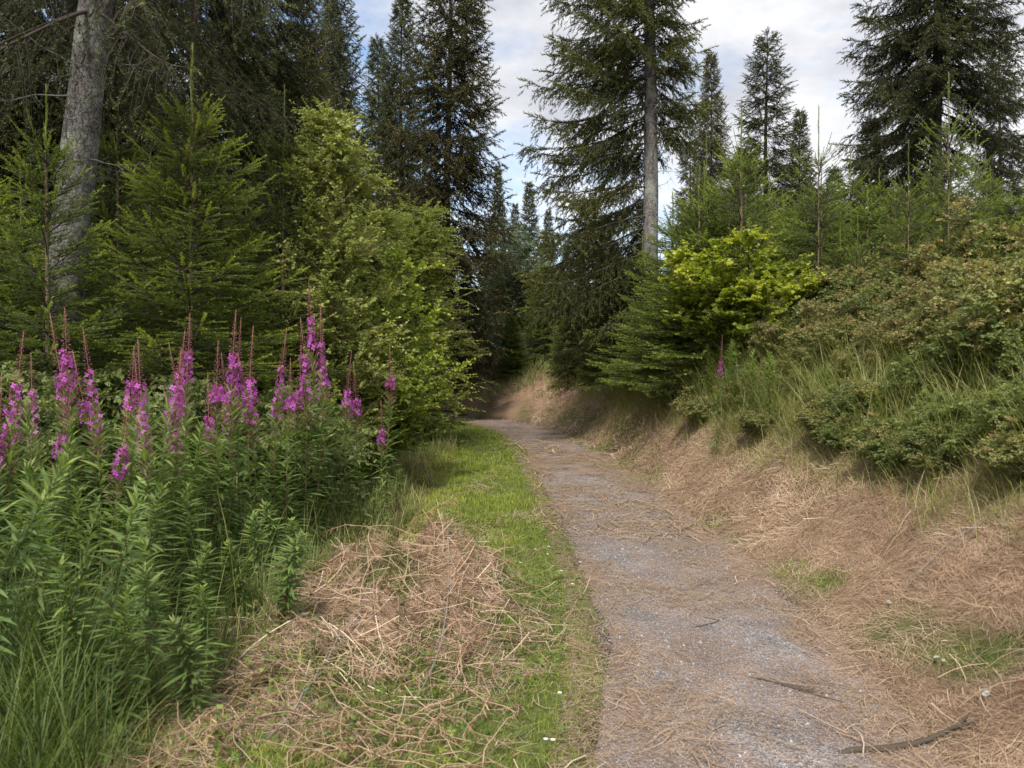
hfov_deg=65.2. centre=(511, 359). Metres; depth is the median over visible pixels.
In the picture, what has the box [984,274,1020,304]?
bramble bush
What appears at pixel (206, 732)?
dead stalk
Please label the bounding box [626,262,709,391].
spruce tree
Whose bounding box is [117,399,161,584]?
fireweed plant
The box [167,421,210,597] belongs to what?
fireweed plant
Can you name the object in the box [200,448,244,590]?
fireweed plant
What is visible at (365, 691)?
herb plant
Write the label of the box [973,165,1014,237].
spruce tree
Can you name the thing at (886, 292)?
bramble bush
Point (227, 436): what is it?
fireweed plant
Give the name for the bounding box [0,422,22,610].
fireweed plant
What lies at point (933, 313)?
bramble bush
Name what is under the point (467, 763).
dead stalk
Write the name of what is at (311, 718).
dead stalk
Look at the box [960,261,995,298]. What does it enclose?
bramble bush
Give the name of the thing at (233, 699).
dead stalk
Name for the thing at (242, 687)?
dead stalk
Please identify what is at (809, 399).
bramble bush
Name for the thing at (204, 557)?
fireweed plant
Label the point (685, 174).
spruce tree
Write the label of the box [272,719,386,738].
dead stalk
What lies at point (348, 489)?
fireweed plant
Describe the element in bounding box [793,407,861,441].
bramble bush
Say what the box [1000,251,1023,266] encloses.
bramble bush
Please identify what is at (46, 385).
bramble bush
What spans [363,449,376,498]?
fireweed plant
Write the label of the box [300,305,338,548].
fireweed plant
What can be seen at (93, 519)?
fireweed plant
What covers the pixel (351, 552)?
dead stalk
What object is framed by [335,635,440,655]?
dead stalk
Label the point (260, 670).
herb plant
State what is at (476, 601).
dead stalk
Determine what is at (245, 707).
dead stalk
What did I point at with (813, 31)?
sky
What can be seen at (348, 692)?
dead stalk
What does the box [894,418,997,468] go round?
bramble bush
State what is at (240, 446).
fireweed plant
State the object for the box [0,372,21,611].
fireweed plant
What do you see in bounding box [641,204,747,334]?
spruce tree
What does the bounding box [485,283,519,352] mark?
spruce tree
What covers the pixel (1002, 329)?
bramble bush
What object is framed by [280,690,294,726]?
herb plant
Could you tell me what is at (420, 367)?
hazel bush
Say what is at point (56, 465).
fireweed plant
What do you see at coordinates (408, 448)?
spruce tree
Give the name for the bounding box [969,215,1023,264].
spruce tree
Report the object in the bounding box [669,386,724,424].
bramble bush
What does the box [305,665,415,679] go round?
dead stalk
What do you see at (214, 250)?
spruce tree
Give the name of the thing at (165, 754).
dead stalk
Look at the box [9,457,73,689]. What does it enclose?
fireweed plant
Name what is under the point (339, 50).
spruce tree
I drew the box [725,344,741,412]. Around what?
fireweed plant
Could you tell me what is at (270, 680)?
herb plant
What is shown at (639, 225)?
spruce tree
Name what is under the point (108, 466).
fireweed plant
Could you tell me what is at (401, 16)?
spruce tree
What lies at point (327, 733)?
herb plant
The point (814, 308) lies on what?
bramble bush
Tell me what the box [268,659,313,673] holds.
dead stalk
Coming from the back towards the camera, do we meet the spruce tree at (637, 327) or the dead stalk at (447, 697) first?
the spruce tree at (637, 327)
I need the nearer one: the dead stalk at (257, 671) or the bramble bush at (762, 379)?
the dead stalk at (257, 671)
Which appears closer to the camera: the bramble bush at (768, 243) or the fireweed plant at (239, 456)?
the fireweed plant at (239, 456)
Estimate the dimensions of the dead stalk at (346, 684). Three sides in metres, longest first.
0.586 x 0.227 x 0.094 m
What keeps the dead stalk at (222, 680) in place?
on the ground at (514, 409)
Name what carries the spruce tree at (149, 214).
on the ground at (514, 409)
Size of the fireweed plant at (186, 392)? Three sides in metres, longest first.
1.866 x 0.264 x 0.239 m
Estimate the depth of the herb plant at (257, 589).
4.45 m
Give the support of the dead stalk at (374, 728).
on the ground at (514, 409)
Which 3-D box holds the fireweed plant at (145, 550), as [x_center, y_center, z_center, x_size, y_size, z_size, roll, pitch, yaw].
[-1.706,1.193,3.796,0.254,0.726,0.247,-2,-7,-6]
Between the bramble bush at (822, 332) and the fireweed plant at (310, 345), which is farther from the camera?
the bramble bush at (822, 332)
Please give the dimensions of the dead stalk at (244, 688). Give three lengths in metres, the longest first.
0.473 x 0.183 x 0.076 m
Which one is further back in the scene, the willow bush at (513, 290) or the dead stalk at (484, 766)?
the willow bush at (513, 290)
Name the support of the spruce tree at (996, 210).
on the ground at (514, 409)
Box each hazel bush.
[201,302,351,448]
[268,240,479,482]
[316,315,439,482]
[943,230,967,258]
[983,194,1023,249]
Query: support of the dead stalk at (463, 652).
on the ground at (514, 409)
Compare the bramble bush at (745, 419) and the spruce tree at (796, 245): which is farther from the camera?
the spruce tree at (796, 245)
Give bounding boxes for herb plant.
[187,672,205,722]
[190,641,203,702]
[207,703,225,737]
[228,697,237,740]
[248,694,258,719]
[249,566,260,614]
[254,624,278,686]
[267,679,277,715]
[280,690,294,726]
[304,608,315,661]
[306,561,317,613]
[306,681,315,724]
[310,614,321,655]
[320,678,337,709]
[322,732,333,749]
[326,662,338,687]
[339,691,357,758]
[343,658,352,696]
[345,715,356,763]
[357,542,367,585]
[359,674,371,716]
[368,728,380,761]
[378,753,388,767]
[383,505,393,545]
[394,580,404,632]
[397,630,406,662]
[417,569,423,596]
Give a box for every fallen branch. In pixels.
[266,583,371,738]
[692,616,726,627]
[749,677,844,701]
[836,715,990,753]
[906,505,1011,586]
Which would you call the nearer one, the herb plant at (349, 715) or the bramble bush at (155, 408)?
the herb plant at (349, 715)
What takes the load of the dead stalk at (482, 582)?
on the ground at (514, 409)
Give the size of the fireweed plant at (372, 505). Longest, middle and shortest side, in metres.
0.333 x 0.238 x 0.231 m
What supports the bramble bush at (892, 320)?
on the ground at (514, 409)
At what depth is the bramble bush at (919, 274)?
8.73 m
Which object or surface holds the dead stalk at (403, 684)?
on the ground at (514, 409)
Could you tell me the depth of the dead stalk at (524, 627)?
4.46 m
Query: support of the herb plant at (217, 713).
on the ground at (514, 409)
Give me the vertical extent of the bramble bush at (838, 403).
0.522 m
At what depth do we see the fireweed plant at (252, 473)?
6.67 m
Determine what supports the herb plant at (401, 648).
on the ground at (514, 409)
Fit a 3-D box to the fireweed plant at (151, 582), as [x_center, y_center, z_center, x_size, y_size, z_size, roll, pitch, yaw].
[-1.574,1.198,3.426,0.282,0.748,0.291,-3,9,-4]
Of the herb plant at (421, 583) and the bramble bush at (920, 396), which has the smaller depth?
the herb plant at (421, 583)
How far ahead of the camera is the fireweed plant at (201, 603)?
3.72 m
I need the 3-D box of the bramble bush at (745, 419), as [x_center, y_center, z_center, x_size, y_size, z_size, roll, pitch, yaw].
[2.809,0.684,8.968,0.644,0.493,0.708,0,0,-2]
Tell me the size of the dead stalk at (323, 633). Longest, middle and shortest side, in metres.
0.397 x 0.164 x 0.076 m
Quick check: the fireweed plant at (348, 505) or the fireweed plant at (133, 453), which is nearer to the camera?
the fireweed plant at (133, 453)
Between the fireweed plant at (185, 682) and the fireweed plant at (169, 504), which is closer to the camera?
the fireweed plant at (185, 682)
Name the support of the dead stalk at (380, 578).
on the ground at (514, 409)
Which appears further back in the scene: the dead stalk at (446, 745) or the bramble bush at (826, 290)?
the bramble bush at (826, 290)
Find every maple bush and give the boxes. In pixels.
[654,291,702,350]
[657,225,826,368]
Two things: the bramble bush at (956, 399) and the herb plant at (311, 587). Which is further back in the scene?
the bramble bush at (956, 399)
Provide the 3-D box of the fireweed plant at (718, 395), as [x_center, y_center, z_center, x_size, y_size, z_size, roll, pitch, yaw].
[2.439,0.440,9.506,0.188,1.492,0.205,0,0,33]
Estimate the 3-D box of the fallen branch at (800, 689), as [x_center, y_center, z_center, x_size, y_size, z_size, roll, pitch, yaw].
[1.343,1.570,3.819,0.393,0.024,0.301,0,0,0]
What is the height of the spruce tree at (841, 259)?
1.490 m
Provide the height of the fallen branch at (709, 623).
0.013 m
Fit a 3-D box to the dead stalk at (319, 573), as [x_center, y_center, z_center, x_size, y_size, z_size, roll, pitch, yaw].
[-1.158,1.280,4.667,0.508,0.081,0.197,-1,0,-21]
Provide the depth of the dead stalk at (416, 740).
3.28 m
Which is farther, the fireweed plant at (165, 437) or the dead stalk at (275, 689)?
the fireweed plant at (165, 437)
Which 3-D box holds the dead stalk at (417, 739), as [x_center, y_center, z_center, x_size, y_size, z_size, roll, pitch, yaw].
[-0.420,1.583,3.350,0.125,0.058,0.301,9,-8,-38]
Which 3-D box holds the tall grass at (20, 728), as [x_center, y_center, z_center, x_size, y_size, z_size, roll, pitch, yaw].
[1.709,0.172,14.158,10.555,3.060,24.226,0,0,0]
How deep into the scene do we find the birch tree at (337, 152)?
8.73 m
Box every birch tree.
[240,96,434,503]
[313,201,439,417]
[358,193,494,441]
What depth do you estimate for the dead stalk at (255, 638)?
4.08 m
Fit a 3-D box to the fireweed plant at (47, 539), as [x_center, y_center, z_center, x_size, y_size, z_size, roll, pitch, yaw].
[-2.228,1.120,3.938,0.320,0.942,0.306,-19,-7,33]
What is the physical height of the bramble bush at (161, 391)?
1.675 m
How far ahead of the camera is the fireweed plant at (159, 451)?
4.91 m
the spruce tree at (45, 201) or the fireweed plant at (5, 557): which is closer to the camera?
the fireweed plant at (5, 557)
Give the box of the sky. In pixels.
[0,0,1023,317]
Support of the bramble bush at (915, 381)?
on the ground at (514, 409)
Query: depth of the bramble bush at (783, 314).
10.42 m
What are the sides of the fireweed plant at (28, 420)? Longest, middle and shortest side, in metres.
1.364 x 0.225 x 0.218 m
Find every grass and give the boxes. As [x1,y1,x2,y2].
[0,258,1023,767]
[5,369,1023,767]
[120,402,1023,767]
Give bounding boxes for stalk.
[101,750,177,765]
[102,682,266,711]
[105,738,216,767]
[131,699,232,738]
[136,673,254,731]
[137,708,252,767]
[144,710,167,767]
[149,703,221,763]
[153,700,234,744]
[164,689,211,762]
[169,708,273,719]
[187,714,216,754]
[197,635,296,651]
[206,688,282,719]
[207,665,287,691]
[209,625,224,645]
[209,687,275,695]
[218,691,247,743]
[219,664,249,680]
[222,657,286,697]
[222,674,267,715]
[225,635,271,664]
[225,706,252,762]
[226,696,299,723]
[230,711,356,725]
[235,740,362,767]
[238,723,344,752]
[239,672,299,715]
[244,597,258,628]
[257,590,355,614]
[260,660,339,674]
[261,560,350,575]
[264,611,341,630]
[268,571,355,585]
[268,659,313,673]
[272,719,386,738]
[274,603,291,624]
[283,680,375,740]
[283,727,371,760]
[283,730,316,767]
[286,719,317,748]
[286,732,359,767]
[288,715,342,733]
[289,662,315,714]
[289,734,326,766]
[292,690,367,722]
[297,746,427,767]
[302,674,386,700]
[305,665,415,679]
[311,722,426,741]
[312,677,411,729]
[313,619,330,646]
[313,709,374,717]
[313,724,392,751]
[319,722,434,755]
[320,660,387,683]
[322,532,383,569]
[322,674,390,682]
[323,524,443,542]
[328,709,412,735]
[329,727,388,767]
[330,553,356,571]
[333,687,361,765]
[333,706,488,748]
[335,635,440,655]
[336,677,392,708]
[343,543,356,566]
[345,729,396,767]
[348,749,470,767]
[349,642,372,664]
[355,700,449,720]
[357,639,401,682]
[360,641,410,683]
[362,720,432,740]
[364,724,437,744]
[366,734,459,766]
[374,572,389,591]
[375,759,486,767]
[386,713,456,742]
[389,656,435,699]
[391,742,438,767]
[396,726,424,751]
[396,739,504,767]
[401,543,441,561]
[402,699,447,767]
[403,647,472,671]
[404,600,478,615]
[406,618,476,639]
[407,500,456,535]
[411,685,514,711]
[416,524,448,698]
[421,555,445,577]
[423,686,462,716]
[425,705,493,718]
[427,696,511,714]
[429,722,476,767]
[435,712,516,753]
[440,753,492,767]
[450,761,506,767]
[451,631,574,655]
[456,636,478,674]
[457,686,493,741]
[458,631,487,664]
[467,664,483,706]
[469,594,485,616]
[471,570,502,590]
[481,609,525,630]
[482,704,523,764]
[487,655,496,683]
[489,553,523,572]
[493,624,555,637]
[498,590,553,606]
[513,667,531,710]
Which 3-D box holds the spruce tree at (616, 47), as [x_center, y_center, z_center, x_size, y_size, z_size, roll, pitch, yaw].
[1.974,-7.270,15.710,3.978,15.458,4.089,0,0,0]
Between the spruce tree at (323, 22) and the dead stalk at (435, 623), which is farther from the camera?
the spruce tree at (323, 22)
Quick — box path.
[426,416,954,767]
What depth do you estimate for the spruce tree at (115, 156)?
8.51 m
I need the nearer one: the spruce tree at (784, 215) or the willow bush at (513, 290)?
the spruce tree at (784, 215)
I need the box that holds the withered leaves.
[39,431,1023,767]
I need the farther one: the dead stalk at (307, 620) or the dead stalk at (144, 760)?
the dead stalk at (307, 620)
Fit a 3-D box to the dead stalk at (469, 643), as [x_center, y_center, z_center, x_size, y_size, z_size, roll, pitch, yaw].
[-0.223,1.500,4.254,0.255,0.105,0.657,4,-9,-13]
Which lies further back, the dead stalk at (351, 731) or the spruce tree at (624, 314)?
the spruce tree at (624, 314)
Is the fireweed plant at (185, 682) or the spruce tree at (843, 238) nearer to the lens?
the fireweed plant at (185, 682)
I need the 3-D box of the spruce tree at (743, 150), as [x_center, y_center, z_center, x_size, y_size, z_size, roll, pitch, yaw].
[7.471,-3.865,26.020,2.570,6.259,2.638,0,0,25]
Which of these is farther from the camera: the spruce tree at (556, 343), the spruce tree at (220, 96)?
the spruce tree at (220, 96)
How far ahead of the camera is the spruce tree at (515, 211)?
46.91 m
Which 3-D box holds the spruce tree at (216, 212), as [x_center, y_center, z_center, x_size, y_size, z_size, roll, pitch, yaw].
[-3.062,-0.553,7.354,3.094,4.710,2.616,0,0,-23]
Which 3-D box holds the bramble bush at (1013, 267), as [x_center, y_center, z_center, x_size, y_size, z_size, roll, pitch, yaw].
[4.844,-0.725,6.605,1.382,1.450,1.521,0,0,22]
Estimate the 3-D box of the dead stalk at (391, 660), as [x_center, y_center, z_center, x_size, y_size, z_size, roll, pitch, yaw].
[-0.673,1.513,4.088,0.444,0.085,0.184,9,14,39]
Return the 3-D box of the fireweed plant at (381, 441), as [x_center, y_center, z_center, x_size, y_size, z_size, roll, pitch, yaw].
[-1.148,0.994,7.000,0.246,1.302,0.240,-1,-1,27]
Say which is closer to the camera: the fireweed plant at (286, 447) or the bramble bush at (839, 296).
the fireweed plant at (286, 447)
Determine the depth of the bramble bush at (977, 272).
6.86 m
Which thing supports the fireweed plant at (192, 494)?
on the ground at (514, 409)
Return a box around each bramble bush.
[0,350,135,560]
[0,361,87,558]
[7,373,224,556]
[18,361,150,542]
[93,361,260,523]
[141,368,356,538]
[215,376,381,526]
[644,379,684,408]
[669,342,713,362]
[669,349,716,389]
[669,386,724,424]
[678,328,723,341]
[695,368,733,394]
[715,376,757,407]
[732,403,783,437]
[738,363,764,381]
[744,372,772,388]
[745,299,811,363]
[749,304,767,329]
[754,342,816,382]
[761,293,812,329]
[761,307,819,341]
[762,239,806,272]
[771,361,826,395]
[775,341,795,360]
[781,281,866,314]
[781,300,815,320]
[781,303,847,370]
[783,306,878,368]
[784,275,837,310]
[785,247,892,317]
[790,273,874,315]
[790,320,850,364]
[791,267,877,345]
[792,386,872,437]
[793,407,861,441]
[795,385,828,410]
[803,391,834,413]
[806,417,866,453]
[807,368,838,390]
[810,235,906,294]
[816,374,855,409]
[816,380,907,421]
[825,331,889,380]
[827,368,881,388]
[832,257,900,314]
[834,259,911,323]
[837,362,912,409]
[841,407,915,459]
[842,271,922,318]
[849,275,924,360]
[849,415,899,448]
[861,438,922,476]
[867,292,931,358]
[868,244,932,314]
[872,296,901,311]
[876,285,960,358]
[879,363,964,405]
[881,237,953,301]
[884,337,964,396]
[885,276,966,375]
[886,294,924,344]
[890,422,974,474]
[893,230,1004,292]
[894,398,997,440]
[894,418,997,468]
[898,232,1018,307]
[900,256,991,346]
[900,384,996,419]
[913,369,979,406]
[915,195,1023,280]
[921,389,1002,433]
[923,285,985,347]
[925,297,1023,389]
[929,259,1023,344]
[932,222,1023,300]
[932,307,1023,369]
[933,284,966,323]
[936,258,1023,323]
[947,282,1023,382]
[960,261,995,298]
[961,378,1023,436]
[968,410,1023,479]
[971,292,1023,355]
[974,431,1023,481]
[980,376,1023,410]
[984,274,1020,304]
[987,333,1023,389]
[996,304,1023,326]
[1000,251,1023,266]
[1006,255,1023,297]
[1008,342,1023,370]
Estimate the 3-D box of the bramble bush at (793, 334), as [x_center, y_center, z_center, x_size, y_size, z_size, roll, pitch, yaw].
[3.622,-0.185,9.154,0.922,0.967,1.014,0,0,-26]
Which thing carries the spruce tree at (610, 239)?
on the ground at (514, 409)
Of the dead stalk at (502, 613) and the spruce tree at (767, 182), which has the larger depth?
the spruce tree at (767, 182)
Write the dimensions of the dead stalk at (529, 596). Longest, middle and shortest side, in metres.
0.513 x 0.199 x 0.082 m
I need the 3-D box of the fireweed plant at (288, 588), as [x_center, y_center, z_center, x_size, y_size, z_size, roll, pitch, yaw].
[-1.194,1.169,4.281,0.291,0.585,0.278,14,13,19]
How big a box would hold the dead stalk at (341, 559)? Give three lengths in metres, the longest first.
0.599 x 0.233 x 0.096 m
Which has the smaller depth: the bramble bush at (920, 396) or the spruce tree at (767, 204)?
the bramble bush at (920, 396)
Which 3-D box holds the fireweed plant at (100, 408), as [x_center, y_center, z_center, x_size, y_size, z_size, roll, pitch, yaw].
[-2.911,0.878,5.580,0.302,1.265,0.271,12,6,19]
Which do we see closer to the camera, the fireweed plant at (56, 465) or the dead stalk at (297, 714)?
the dead stalk at (297, 714)
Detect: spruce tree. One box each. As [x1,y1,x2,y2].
[0,0,42,322]
[0,0,115,366]
[0,0,332,386]
[0,86,175,524]
[0,172,114,402]
[0,178,107,401]
[4,10,53,248]
[6,223,158,391]
[21,0,205,391]
[24,101,211,387]
[35,43,350,522]
[79,152,219,390]
[97,79,129,216]
[102,0,293,391]
[137,173,296,389]
[172,201,315,397]
[178,0,350,326]
[184,84,409,481]
[202,4,240,190]
[203,9,272,259]
[251,182,422,447]
[253,28,286,192]
[266,0,362,319]
[272,230,439,457]
[307,0,382,328]
[313,0,366,204]
[353,33,406,208]
[357,192,375,310]
[362,0,433,319]
[363,260,476,444]
[376,0,521,420]
[476,240,502,332]
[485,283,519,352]
[490,171,510,289]
[491,315,531,378]
[506,202,521,265]
[512,0,721,380]
[513,264,558,360]
[514,180,543,331]
[542,209,557,268]
[545,304,582,374]
[546,195,614,391]
[555,250,572,332]
[570,238,668,390]
[574,283,612,390]
[576,303,640,383]
[579,340,624,376]
[580,212,617,336]
[586,192,708,387]
[600,254,667,384]
[601,170,752,389]
[602,269,640,375]
[608,310,656,389]
[622,236,695,381]
[626,163,751,354]
[626,202,658,282]
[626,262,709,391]
[638,198,787,376]
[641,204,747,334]
[644,110,804,364]
[666,123,700,270]
[679,130,733,240]
[681,52,735,243]
[707,100,789,262]
[709,240,797,338]
[724,28,807,239]
[729,145,758,226]
[731,172,815,276]
[733,188,748,258]
[735,176,779,257]
[752,202,805,274]
[763,216,828,284]
[764,191,799,248]
[772,166,871,297]
[775,106,817,237]
[777,183,863,267]
[780,104,869,273]
[780,199,796,237]
[790,180,846,255]
[808,186,836,243]
[812,150,883,272]
[816,212,871,271]
[819,189,881,266]
[822,233,859,269]
[823,166,849,229]
[824,168,927,265]
[825,190,915,274]
[828,0,1023,237]
[834,215,875,301]
[847,116,893,211]
[850,176,923,269]
[862,199,901,254]
[866,141,946,280]
[869,237,924,288]
[878,120,996,269]
[878,198,927,257]
[879,210,944,274]
[899,194,958,244]
[903,177,955,254]
[909,71,1004,259]
[917,169,993,260]
[926,213,993,260]
[934,229,967,260]
[936,150,1021,244]
[942,126,1008,250]
[964,181,1023,244]
[967,23,1023,225]
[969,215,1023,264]
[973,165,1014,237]
[979,187,1011,234]
[987,173,1023,238]
[1004,122,1023,221]
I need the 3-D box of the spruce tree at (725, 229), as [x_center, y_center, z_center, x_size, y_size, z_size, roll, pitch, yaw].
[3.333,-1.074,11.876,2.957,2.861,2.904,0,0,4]
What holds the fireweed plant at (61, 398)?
on the ground at (514, 409)
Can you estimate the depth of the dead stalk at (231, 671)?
3.70 m
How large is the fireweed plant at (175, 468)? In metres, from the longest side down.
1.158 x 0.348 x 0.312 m
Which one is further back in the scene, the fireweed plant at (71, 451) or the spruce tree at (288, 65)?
the spruce tree at (288, 65)
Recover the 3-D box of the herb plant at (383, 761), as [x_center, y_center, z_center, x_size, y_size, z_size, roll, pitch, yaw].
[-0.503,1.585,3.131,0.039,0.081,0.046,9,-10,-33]
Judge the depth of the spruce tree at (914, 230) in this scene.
10.94 m
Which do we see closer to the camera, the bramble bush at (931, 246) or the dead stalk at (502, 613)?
the dead stalk at (502, 613)
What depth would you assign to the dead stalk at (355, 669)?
3.90 m
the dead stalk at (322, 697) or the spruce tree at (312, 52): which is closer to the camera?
the dead stalk at (322, 697)
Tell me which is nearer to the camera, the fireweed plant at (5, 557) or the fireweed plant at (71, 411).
the fireweed plant at (5, 557)
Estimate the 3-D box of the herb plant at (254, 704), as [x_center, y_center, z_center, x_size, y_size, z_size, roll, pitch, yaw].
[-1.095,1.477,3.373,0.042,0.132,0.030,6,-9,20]
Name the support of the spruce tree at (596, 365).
on the ground at (514, 409)
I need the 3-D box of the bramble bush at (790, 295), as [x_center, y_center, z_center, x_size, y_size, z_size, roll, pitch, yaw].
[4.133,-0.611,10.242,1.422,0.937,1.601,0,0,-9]
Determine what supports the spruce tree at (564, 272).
on the ground at (514, 409)
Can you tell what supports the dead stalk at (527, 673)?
on the ground at (514, 409)
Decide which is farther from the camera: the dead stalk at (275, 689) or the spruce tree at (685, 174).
the spruce tree at (685, 174)
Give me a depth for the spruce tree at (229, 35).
11.82 m
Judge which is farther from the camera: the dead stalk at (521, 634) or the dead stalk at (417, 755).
the dead stalk at (521, 634)
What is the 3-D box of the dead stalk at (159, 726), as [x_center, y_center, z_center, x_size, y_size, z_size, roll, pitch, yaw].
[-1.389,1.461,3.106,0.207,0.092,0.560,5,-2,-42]
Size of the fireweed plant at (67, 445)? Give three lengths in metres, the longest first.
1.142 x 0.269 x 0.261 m
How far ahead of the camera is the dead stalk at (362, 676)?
3.90 m
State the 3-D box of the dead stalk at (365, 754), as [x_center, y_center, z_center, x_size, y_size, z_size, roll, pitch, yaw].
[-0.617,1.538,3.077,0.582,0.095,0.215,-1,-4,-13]
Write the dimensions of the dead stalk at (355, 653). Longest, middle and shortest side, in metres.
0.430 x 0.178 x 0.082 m
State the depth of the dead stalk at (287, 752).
3.07 m
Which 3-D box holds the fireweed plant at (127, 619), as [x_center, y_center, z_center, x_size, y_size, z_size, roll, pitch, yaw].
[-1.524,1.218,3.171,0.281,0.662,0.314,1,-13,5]
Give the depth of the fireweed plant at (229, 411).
5.18 m
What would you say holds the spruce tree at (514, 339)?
on the ground at (514, 409)
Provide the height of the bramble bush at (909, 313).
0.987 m
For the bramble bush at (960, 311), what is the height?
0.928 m
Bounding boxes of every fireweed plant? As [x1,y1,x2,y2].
[0,331,36,630]
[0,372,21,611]
[0,421,38,589]
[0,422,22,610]
[0,436,18,560]
[0,449,80,662]
[0,458,20,735]
[0,464,17,633]
[0,465,45,632]
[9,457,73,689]
[14,352,51,604]
[16,399,58,624]
[18,432,68,580]
[22,499,89,674]
[26,502,106,744]
[34,385,72,624]
[36,553,121,736]
[38,426,82,605]
[44,475,75,558]
[45,306,88,594]
[47,312,95,604]
[50,435,94,604]
[55,484,99,631]
[70,485,148,712]
[72,350,119,596]
[74,399,113,557]
[79,326,119,610]
[84,393,137,641]
[84,447,116,548]
[91,403,153,608]
[91,583,157,751]
[98,454,143,582]
[102,344,151,597]
[106,395,135,553]
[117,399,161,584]
[118,559,175,715]
[120,391,153,533]
[120,480,181,654]
[122,339,174,630]
[124,536,178,684]
[126,358,157,596]
[126,382,182,587]
[126,398,186,637]
[133,456,177,613]
[138,349,197,633]
[151,448,188,567]
[152,613,223,722]
[157,411,193,561]
[158,334,190,612]
[158,404,190,582]
[163,386,200,607]
[165,481,221,630]
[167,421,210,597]
[167,542,223,653]
[168,496,224,611]
[169,346,208,578]
[173,317,204,580]
[175,472,215,600]
[176,582,229,694]
[180,422,233,549]
[180,456,231,568]
[191,424,220,556]
[193,343,245,598]
[197,376,230,584]
[198,441,228,581]
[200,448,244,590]
[210,311,247,584]
[211,351,246,577]
[214,537,260,621]
[222,316,252,580]
[224,412,247,530]
[230,351,275,576]
[232,327,271,579]
[234,402,295,557]
[239,509,273,597]
[243,415,263,536]
[251,492,287,575]
[256,500,287,576]
[259,330,291,565]
[262,527,316,622]
[269,358,300,552]
[269,430,296,541]
[272,483,309,554]
[276,346,312,541]
[279,517,318,584]
[287,316,328,549]
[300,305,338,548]
[301,280,334,548]
[306,460,344,510]
[306,494,336,547]
[313,339,348,542]
[334,350,358,539]
[336,489,362,529]
[338,464,354,508]
[342,361,375,536]
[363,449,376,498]
[365,496,380,524]
[369,401,392,534]
[373,345,402,524]
[377,475,398,510]
[387,467,407,494]
[390,469,406,507]
[692,352,704,394]
[701,343,716,395]
[710,334,724,457]
[721,339,737,399]
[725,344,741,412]
[744,350,762,416]
[761,350,777,417]
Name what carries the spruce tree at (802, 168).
on the ground at (514, 409)
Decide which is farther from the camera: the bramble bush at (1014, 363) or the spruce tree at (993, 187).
the spruce tree at (993, 187)
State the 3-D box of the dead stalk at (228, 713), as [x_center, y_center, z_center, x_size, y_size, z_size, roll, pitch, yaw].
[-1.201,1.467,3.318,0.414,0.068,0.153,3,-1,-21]
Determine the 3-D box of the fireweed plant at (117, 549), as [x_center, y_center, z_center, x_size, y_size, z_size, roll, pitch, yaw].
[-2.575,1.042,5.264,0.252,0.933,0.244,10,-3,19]
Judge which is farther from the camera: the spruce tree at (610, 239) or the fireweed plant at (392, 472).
the spruce tree at (610, 239)
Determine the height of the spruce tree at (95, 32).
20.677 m
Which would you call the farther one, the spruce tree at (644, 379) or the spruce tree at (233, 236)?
the spruce tree at (644, 379)
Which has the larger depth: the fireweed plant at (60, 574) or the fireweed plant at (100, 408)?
the fireweed plant at (100, 408)
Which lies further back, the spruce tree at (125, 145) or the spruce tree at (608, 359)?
the spruce tree at (125, 145)
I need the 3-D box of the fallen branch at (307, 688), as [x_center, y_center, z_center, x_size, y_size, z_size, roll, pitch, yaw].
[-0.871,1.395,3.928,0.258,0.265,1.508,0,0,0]
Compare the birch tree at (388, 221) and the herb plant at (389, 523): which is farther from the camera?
the birch tree at (388, 221)
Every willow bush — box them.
[465,217,561,334]
[466,295,513,379]
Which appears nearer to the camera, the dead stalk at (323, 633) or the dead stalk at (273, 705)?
the dead stalk at (273, 705)
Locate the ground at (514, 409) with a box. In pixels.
[0,331,1023,767]
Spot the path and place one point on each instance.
(578, 467)
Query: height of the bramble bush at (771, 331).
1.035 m
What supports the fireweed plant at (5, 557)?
on the ground at (514, 409)
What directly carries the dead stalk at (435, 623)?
on the ground at (514, 409)
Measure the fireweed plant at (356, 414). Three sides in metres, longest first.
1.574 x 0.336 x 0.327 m
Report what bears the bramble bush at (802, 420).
on the ground at (514, 409)
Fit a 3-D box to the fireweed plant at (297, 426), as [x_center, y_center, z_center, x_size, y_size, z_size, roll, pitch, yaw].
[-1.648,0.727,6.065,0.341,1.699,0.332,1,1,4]
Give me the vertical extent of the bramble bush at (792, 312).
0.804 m
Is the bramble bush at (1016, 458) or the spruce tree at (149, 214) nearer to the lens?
the bramble bush at (1016, 458)
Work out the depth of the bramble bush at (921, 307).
7.11 m
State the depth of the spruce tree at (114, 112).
13.55 m
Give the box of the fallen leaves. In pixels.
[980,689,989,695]
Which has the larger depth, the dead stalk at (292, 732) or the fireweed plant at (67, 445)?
the fireweed plant at (67, 445)
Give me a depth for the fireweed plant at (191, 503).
4.29 m
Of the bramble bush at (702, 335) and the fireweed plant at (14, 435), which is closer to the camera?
the fireweed plant at (14, 435)
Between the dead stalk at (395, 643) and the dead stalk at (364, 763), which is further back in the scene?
the dead stalk at (395, 643)
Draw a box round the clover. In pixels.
[50,513,592,767]
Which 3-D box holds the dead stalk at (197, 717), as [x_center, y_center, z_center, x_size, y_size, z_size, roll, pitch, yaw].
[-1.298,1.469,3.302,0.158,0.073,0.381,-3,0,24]
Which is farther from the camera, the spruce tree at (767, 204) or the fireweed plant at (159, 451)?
the spruce tree at (767, 204)

